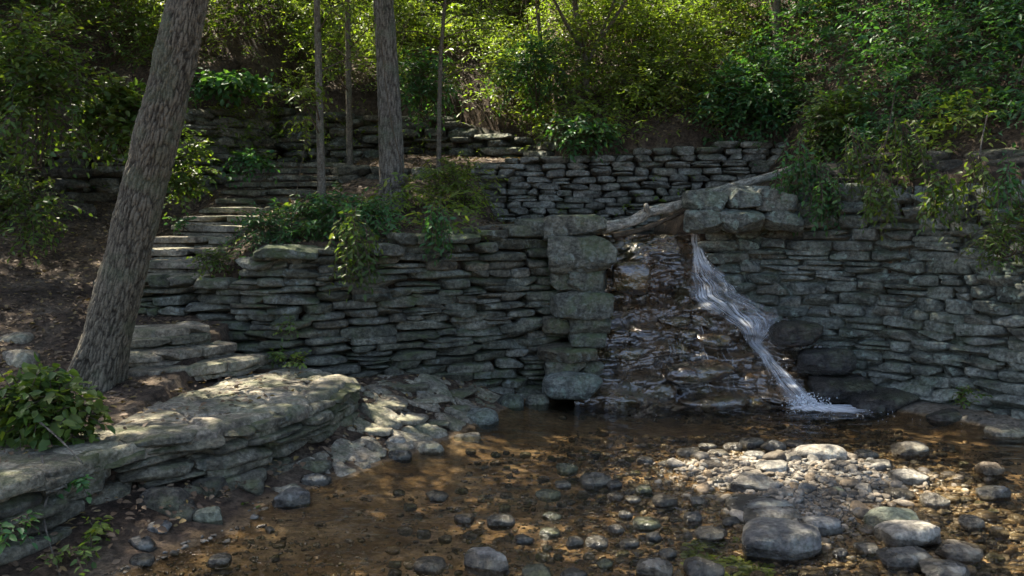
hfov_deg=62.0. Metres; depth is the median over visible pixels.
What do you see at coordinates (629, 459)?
cobble
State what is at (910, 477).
river rock
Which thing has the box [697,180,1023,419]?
dry stone wall
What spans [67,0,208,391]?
tree
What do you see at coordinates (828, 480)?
gravel
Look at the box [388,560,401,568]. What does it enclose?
cobble
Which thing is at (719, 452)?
river rock
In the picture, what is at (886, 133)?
dead branch
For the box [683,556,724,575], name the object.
river rock
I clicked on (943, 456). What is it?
cobble
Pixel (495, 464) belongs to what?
cobble
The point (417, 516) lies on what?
cobble
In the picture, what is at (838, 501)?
cobble
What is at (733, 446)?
river rock
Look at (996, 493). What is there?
river rock
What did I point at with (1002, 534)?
cobble
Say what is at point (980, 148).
dead branch
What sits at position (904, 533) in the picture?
river rock
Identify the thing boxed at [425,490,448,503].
river rock
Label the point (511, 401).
bank rock
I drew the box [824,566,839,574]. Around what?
cobble
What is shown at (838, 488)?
cobble
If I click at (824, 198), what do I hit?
vine
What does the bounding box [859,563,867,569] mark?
cobble
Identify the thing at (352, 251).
vine
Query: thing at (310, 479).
bank rock
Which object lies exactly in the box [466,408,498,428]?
bank rock
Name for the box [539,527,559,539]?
river rock
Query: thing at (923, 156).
vine
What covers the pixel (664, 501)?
river rock
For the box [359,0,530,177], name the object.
tree
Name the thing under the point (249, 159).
shrub
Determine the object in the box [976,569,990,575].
cobble
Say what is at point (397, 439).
bank rock
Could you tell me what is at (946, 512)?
cobble
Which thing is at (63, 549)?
plant
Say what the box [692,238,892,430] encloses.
waterfall
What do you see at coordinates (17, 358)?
bank rock
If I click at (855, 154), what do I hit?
vine
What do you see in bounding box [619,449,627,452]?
cobble
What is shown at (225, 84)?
shrub
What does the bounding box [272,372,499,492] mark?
bedrock shelf
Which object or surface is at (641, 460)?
river rock
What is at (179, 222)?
plant
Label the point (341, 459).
bedrock slab
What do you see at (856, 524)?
cobble
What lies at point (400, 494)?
cobble
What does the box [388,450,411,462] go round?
bank rock
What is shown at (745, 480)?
river rock
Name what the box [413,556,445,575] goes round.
river rock
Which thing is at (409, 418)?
bedrock slab
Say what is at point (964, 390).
plant
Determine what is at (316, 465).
bank rock
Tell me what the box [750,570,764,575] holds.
cobble
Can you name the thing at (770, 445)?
river rock
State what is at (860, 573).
cobble
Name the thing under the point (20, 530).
plant
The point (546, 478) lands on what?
cobble
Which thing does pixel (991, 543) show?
cobble
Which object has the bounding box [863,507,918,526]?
river rock
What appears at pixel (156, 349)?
stone staircase
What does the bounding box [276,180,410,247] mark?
shrub
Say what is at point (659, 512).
cobble
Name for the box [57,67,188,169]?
shrub
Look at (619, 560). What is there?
cobble
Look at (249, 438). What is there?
stone terrace
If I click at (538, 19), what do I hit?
tree
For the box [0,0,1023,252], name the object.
hillside undergrowth
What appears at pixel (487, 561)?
river rock
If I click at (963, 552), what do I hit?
river rock
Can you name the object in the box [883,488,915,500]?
river rock
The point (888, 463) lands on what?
river rock
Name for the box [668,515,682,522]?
cobble
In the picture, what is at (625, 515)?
river rock
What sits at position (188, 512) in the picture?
bank rock
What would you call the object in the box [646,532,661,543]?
river rock
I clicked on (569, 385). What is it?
boulder
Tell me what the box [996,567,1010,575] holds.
cobble
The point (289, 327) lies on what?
plant
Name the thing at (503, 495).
cobble
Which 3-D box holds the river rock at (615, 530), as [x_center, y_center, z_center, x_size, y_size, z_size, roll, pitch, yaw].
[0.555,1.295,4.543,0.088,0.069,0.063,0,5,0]
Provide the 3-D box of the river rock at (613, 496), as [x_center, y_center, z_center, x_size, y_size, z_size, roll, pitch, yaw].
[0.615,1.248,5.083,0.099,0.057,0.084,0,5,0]
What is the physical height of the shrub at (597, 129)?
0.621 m
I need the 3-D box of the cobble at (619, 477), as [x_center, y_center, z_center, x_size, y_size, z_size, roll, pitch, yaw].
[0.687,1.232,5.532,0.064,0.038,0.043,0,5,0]
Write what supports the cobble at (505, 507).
on the ground
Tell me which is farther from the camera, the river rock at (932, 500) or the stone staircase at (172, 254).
the stone staircase at (172, 254)
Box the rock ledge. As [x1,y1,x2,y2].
[807,148,1023,184]
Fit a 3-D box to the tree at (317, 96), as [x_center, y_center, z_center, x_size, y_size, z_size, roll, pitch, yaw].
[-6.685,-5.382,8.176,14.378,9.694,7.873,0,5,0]
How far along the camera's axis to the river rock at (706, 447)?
6.12 m
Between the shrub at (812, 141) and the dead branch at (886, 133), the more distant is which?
the shrub at (812, 141)
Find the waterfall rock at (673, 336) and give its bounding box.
[574,234,860,418]
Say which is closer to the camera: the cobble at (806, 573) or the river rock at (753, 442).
the cobble at (806, 573)
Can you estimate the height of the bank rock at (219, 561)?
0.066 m
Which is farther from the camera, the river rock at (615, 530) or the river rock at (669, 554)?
the river rock at (615, 530)
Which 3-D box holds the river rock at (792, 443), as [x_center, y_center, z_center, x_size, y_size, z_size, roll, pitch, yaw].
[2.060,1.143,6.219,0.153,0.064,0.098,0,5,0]
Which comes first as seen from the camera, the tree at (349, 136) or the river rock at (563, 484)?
the river rock at (563, 484)
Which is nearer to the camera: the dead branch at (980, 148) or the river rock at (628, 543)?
the river rock at (628, 543)
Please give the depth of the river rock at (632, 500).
5.00 m
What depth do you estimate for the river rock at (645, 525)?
4.58 m
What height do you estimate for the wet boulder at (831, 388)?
0.237 m
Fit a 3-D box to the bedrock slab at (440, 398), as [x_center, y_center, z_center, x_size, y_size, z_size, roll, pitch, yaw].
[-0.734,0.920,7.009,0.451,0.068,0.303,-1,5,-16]
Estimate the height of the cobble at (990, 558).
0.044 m
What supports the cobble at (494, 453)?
on the ground
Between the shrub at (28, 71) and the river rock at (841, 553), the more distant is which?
the shrub at (28, 71)
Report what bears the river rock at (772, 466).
on the gravel
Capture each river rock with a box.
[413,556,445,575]
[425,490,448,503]
[454,513,474,526]
[464,547,509,575]
[486,514,515,530]
[515,534,533,545]
[521,563,551,575]
[535,489,561,501]
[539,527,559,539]
[542,511,562,520]
[555,480,570,489]
[556,463,577,476]
[560,567,586,575]
[566,536,583,549]
[579,472,611,490]
[585,535,608,550]
[597,558,612,570]
[606,480,622,490]
[607,492,623,502]
[608,524,623,537]
[618,510,632,520]
[618,537,639,549]
[626,495,640,505]
[633,516,660,533]
[635,484,651,494]
[636,456,653,464]
[636,557,672,575]
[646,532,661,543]
[652,494,677,509]
[658,460,666,466]
[658,547,676,560]
[677,447,699,457]
[683,511,701,526]
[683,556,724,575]
[688,495,705,506]
[694,525,727,540]
[698,443,716,451]
[707,449,728,456]
[722,516,739,527]
[723,442,743,452]
[725,494,794,510]
[728,471,774,491]
[740,437,764,448]
[741,517,821,567]
[743,451,764,459]
[743,506,801,524]
[755,460,787,471]
[760,439,785,452]
[777,488,794,497]
[784,439,804,447]
[785,453,802,461]
[794,444,846,460]
[797,516,842,536]
[832,548,848,559]
[852,483,873,492]
[853,542,878,555]
[854,449,878,458]
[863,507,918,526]
[864,459,893,468]
[874,520,941,548]
[876,546,932,573]
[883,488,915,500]
[887,469,929,485]
[890,441,929,461]
[918,558,970,575]
[919,492,950,509]
[934,539,982,566]
[958,514,985,532]
[974,461,1004,479]
[976,485,1010,502]
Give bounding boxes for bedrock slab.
[331,456,348,462]
[349,439,365,447]
[356,426,392,436]
[370,395,407,410]
[373,448,386,457]
[388,382,428,391]
[397,412,428,424]
[412,394,450,403]
[426,419,450,427]
[447,405,469,411]
[450,387,477,398]
[454,432,480,442]
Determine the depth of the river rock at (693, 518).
4.70 m
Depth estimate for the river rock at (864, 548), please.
4.28 m
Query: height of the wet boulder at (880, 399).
0.214 m
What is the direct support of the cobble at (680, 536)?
on the gravel
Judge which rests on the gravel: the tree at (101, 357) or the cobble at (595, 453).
the cobble at (595, 453)
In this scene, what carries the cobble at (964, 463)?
on the gravel
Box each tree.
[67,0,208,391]
[262,0,411,212]
[280,0,421,164]
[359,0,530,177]
[373,0,406,208]
[524,0,659,94]
[535,0,559,115]
[695,0,841,82]
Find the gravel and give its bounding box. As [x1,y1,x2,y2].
[101,407,1023,575]
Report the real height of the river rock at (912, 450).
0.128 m
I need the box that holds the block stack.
[681,187,803,233]
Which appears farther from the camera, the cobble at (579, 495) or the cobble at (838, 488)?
the cobble at (579, 495)
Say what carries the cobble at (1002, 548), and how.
on the gravel
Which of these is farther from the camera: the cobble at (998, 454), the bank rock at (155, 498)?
the cobble at (998, 454)
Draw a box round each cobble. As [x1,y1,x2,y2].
[387,569,401,575]
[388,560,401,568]
[393,489,404,496]
[397,526,412,535]
[403,503,416,511]
[414,513,423,519]
[416,529,430,539]
[438,534,451,543]
[455,487,467,494]
[462,531,477,539]
[465,448,475,454]
[490,451,500,458]
[490,460,500,465]
[499,504,509,511]
[500,492,512,498]
[520,452,530,457]
[524,499,531,504]
[535,553,547,562]
[537,476,549,483]
[542,545,552,552]
[547,456,555,461]
[553,554,562,560]
[566,452,575,456]
[575,521,584,527]
[576,490,589,499]
[577,456,585,460]
[583,553,594,560]
[587,459,594,463]
[589,451,600,457]
[595,494,605,499]
[613,475,622,480]
[615,557,624,563]
[616,550,629,557]
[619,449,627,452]
[624,457,634,461]
[629,470,640,475]
[631,549,643,556]
[645,541,654,545]
[656,509,664,514]
[666,539,673,544]
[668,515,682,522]
[676,532,693,541]
[710,477,722,482]
[725,566,738,574]
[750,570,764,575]
[784,568,798,575]
[786,479,798,483]
[799,570,815,575]
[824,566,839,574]
[828,499,841,504]
[832,486,844,493]
[852,522,860,526]
[855,570,872,575]
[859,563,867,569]
[864,498,873,502]
[935,452,947,457]
[942,509,951,514]
[958,461,968,467]
[960,497,972,504]
[971,531,982,536]
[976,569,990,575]
[986,539,996,545]
[986,553,1005,563]
[988,508,998,513]
[988,526,1009,538]
[992,452,1002,457]
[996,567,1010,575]
[997,544,1007,550]
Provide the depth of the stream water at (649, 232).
8.92 m
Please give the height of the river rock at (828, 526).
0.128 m
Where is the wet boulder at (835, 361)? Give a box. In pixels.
[797,347,856,375]
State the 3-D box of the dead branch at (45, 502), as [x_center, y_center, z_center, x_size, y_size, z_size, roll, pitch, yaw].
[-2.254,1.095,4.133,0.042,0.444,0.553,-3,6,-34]
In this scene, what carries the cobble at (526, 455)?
on the ground
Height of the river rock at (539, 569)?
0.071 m
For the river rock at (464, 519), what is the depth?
4.67 m
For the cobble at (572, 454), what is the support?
on the ground
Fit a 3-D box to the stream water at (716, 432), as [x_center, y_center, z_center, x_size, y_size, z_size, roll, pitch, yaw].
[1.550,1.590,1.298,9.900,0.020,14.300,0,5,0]
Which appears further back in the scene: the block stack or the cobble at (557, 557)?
the block stack
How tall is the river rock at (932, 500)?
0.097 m
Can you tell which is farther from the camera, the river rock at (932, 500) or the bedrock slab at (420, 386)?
the bedrock slab at (420, 386)
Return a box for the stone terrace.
[0,366,360,565]
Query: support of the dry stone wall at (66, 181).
on the ground
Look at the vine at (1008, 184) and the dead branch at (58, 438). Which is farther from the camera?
the vine at (1008, 184)
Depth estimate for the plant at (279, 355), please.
6.85 m
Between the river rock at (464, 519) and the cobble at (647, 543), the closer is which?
the cobble at (647, 543)
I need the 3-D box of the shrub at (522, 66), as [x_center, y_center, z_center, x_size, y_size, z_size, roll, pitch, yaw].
[0.358,-2.744,11.034,1.378,1.220,1.184,-2,6,-22]
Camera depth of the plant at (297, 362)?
6.78 m
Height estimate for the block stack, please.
0.436 m
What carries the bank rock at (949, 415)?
on the ground
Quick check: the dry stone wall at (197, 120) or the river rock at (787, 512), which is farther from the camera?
the dry stone wall at (197, 120)
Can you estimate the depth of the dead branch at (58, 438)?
4.39 m
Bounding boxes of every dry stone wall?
[0,145,96,226]
[81,106,280,201]
[93,218,568,398]
[273,107,554,162]
[331,165,435,187]
[465,141,786,232]
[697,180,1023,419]
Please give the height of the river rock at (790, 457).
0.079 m
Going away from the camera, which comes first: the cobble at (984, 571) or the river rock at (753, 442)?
the cobble at (984, 571)
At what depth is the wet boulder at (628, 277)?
7.64 m
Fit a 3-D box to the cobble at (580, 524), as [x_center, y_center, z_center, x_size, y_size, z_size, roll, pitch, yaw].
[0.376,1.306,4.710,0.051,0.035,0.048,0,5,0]
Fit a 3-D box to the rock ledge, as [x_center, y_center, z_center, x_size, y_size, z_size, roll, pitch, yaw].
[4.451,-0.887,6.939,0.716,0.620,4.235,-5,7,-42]
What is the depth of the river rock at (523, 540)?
4.39 m
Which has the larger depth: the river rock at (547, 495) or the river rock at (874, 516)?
the river rock at (547, 495)
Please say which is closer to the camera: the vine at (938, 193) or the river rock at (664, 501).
the river rock at (664, 501)
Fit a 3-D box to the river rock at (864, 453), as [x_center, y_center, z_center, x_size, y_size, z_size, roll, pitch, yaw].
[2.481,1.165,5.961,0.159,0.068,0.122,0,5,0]
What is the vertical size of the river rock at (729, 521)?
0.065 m
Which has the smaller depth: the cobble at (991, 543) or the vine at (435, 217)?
the cobble at (991, 543)
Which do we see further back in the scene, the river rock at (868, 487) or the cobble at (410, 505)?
the river rock at (868, 487)
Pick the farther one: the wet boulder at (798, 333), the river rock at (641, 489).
the wet boulder at (798, 333)
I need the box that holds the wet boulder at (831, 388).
[807,374,876,402]
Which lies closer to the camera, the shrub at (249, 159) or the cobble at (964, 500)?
the cobble at (964, 500)
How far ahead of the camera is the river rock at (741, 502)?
4.86 m
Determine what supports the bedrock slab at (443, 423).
on the bedrock shelf
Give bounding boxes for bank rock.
[0,332,34,343]
[2,349,40,367]
[128,535,157,552]
[129,553,155,566]
[138,486,194,513]
[147,520,171,533]
[165,504,197,521]
[191,477,228,497]
[192,506,222,524]
[207,553,231,568]
[238,476,263,494]
[272,487,310,509]
[298,458,331,473]
[300,473,331,485]
[387,436,405,442]
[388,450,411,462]
[413,440,444,455]
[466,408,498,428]
[497,393,523,410]
[525,394,548,410]
[925,408,961,426]
[984,424,1023,441]
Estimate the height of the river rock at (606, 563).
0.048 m
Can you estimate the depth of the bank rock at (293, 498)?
4.95 m
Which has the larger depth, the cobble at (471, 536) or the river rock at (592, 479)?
the river rock at (592, 479)
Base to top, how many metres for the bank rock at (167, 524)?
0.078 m
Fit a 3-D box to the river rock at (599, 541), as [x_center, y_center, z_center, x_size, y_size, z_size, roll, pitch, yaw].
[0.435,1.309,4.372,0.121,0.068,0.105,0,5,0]
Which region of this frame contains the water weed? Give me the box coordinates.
[679,536,775,575]
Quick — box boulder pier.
[536,214,617,375]
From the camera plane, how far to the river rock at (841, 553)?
4.22 m
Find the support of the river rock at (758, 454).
on the gravel
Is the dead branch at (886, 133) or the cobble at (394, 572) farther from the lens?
the dead branch at (886, 133)
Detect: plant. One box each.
[0,509,50,553]
[29,532,101,575]
[56,474,93,503]
[81,515,119,545]
[162,212,196,233]
[267,345,293,369]
[272,314,298,341]
[283,348,311,368]
[949,385,992,408]
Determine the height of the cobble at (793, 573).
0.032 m
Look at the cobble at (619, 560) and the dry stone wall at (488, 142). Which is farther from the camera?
the dry stone wall at (488, 142)
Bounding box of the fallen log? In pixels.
[600,163,795,234]
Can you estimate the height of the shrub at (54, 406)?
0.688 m
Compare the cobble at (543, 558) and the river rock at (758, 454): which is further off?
the river rock at (758, 454)
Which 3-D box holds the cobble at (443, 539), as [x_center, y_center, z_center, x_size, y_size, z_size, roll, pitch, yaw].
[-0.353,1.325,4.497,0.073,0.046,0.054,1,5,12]
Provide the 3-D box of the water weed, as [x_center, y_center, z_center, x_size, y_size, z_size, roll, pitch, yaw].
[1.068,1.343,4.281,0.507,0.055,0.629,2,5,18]
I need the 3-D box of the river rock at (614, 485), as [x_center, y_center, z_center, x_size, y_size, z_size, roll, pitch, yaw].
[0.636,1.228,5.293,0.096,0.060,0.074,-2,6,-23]
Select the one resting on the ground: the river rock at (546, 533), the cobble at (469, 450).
the cobble at (469, 450)
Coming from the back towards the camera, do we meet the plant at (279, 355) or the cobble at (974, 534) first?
the plant at (279, 355)
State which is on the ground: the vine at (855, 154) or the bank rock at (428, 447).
the bank rock at (428, 447)
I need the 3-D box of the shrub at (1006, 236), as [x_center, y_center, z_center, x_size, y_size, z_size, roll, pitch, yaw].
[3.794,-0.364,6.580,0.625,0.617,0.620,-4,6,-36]
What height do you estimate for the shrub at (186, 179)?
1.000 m
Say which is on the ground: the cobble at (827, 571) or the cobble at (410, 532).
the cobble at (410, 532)
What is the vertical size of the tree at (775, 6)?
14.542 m
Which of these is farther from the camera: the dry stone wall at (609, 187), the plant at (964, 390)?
the dry stone wall at (609, 187)
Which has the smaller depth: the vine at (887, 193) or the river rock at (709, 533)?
the river rock at (709, 533)
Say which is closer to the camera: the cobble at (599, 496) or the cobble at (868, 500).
the cobble at (868, 500)
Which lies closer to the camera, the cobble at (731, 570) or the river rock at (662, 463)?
the cobble at (731, 570)
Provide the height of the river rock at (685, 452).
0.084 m
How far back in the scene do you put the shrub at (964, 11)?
8.72 m
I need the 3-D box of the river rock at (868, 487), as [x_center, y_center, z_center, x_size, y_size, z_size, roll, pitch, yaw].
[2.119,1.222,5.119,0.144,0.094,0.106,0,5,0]
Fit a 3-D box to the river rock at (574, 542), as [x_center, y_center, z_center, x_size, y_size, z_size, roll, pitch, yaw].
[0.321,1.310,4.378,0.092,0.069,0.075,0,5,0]
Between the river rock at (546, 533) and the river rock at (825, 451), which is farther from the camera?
the river rock at (825, 451)
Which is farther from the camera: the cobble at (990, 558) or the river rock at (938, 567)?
the cobble at (990, 558)
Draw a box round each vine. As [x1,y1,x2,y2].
[325,205,386,302]
[414,200,456,266]
[769,132,841,236]
[798,169,845,236]
[831,123,879,208]
[857,171,903,240]
[863,117,936,196]
[915,166,974,242]
[953,147,997,226]
[985,154,1023,222]
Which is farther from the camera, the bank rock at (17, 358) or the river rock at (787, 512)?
the bank rock at (17, 358)
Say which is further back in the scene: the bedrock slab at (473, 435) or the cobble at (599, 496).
the bedrock slab at (473, 435)
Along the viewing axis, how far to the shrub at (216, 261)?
7.24 m
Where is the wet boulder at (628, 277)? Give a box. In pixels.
[611,261,650,294]
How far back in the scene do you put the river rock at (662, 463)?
5.70 m
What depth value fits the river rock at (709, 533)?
4.47 m
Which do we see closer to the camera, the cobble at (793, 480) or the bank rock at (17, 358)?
the cobble at (793, 480)
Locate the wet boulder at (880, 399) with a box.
[845,386,919,417]
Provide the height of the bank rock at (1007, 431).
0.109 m
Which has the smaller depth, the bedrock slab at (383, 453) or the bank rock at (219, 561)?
the bank rock at (219, 561)
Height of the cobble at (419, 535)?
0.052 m
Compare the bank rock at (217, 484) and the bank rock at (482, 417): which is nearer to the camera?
the bank rock at (217, 484)
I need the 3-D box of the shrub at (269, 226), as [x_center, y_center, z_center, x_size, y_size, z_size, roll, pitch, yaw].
[-2.078,-0.345,7.506,0.840,0.902,0.851,4,7,40]
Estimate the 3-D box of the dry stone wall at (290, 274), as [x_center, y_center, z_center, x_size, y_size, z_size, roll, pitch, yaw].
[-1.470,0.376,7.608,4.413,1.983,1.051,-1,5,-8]
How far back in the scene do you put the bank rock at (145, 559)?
4.10 m
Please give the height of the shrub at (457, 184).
0.970 m
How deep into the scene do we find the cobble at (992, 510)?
4.88 m
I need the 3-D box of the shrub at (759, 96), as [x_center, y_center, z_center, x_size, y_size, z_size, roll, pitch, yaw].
[2.835,-2.136,10.050,1.670,1.488,1.149,0,5,0]
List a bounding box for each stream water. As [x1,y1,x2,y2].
[125,399,1023,575]
[607,231,674,233]
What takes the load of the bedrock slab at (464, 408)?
on the bedrock shelf
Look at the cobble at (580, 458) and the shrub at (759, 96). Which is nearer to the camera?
the cobble at (580, 458)
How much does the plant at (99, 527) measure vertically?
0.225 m
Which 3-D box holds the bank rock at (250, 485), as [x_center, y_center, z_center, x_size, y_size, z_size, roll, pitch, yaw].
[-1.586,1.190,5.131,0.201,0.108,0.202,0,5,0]
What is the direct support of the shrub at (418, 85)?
on the ground
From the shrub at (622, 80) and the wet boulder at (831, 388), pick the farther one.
the shrub at (622, 80)
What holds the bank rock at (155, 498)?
on the ground
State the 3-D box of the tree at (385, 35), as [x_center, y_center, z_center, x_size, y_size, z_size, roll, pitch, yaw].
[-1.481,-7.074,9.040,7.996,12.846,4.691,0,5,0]
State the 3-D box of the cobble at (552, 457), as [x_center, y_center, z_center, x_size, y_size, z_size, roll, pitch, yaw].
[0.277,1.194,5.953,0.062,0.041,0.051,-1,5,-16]
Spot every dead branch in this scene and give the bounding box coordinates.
[18,408,82,463]
[41,455,60,574]
[611,209,685,237]
[859,91,895,166]
[978,115,987,158]
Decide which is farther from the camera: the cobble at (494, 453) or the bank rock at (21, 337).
the bank rock at (21, 337)
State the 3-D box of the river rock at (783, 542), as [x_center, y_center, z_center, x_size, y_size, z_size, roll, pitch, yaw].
[1.361,1.312,4.311,0.389,0.235,0.317,2,5,16]
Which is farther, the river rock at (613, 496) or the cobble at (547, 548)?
the river rock at (613, 496)
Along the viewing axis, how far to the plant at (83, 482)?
4.29 m
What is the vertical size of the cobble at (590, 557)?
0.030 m
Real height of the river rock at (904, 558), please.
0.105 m
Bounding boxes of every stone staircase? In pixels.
[128,321,267,380]
[145,162,346,286]
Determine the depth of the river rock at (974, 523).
4.61 m
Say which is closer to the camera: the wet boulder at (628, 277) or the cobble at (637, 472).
the cobble at (637, 472)
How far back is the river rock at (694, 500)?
4.98 m
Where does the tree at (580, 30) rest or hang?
on the ground
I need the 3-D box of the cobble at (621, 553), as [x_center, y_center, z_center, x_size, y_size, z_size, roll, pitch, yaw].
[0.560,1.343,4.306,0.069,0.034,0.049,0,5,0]
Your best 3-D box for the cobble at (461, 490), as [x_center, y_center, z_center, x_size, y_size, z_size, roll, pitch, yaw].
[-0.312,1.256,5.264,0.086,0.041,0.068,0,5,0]
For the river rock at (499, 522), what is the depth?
4.63 m
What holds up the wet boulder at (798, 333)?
on the wet boulder at (835, 361)
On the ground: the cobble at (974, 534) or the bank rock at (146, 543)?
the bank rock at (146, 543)
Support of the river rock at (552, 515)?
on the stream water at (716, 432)
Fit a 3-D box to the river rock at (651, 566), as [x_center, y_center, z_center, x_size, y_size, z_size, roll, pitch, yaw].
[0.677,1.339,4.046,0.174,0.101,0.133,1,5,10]
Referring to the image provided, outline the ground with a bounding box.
[0,0,1023,575]
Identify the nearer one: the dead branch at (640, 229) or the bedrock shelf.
the bedrock shelf
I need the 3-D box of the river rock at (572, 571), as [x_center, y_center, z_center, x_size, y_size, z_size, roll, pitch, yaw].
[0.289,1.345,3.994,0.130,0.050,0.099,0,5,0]
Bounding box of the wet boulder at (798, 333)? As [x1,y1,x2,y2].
[769,320,823,347]
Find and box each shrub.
[0,0,123,184]
[0,155,96,266]
[0,352,114,451]
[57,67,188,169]
[163,121,221,216]
[186,242,245,279]
[188,67,284,108]
[214,197,326,278]
[220,148,282,188]
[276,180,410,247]
[398,43,464,137]
[405,150,510,223]
[479,28,600,119]
[538,112,628,162]
[592,41,734,126]
[682,45,810,163]
[781,75,880,163]
[903,0,967,80]
[947,201,1023,278]
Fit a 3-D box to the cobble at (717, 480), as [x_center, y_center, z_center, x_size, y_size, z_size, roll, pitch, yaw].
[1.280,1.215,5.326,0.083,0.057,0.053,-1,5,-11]
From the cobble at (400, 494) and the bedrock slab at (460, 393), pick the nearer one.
the cobble at (400, 494)
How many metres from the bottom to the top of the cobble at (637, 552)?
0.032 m
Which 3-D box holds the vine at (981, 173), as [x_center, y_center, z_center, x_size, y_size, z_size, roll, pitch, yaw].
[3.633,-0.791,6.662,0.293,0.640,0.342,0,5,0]
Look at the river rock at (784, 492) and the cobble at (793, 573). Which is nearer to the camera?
the cobble at (793, 573)
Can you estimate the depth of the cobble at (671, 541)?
4.45 m
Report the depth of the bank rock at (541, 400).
7.52 m
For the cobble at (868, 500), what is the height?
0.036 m
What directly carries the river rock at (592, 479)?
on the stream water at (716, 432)
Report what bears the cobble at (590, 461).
on the gravel
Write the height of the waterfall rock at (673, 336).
1.768 m
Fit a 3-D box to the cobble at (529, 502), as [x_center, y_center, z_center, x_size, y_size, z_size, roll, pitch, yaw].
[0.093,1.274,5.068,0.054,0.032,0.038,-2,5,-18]
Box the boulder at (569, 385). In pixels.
[542,371,602,399]
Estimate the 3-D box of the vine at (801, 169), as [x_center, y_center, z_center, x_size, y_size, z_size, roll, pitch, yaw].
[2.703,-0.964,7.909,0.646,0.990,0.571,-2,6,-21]
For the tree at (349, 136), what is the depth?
10.98 m
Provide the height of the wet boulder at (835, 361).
0.258 m
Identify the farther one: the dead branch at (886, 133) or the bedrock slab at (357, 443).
the dead branch at (886, 133)
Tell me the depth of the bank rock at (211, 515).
4.59 m
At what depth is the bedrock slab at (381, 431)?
6.11 m
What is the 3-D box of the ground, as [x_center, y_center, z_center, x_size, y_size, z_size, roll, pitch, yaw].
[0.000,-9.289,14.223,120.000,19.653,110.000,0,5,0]
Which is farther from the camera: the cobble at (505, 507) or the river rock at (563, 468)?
the river rock at (563, 468)
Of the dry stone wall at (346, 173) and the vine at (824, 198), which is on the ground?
the dry stone wall at (346, 173)
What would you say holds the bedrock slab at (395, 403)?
on the ground
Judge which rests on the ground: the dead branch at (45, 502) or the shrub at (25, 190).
the shrub at (25, 190)

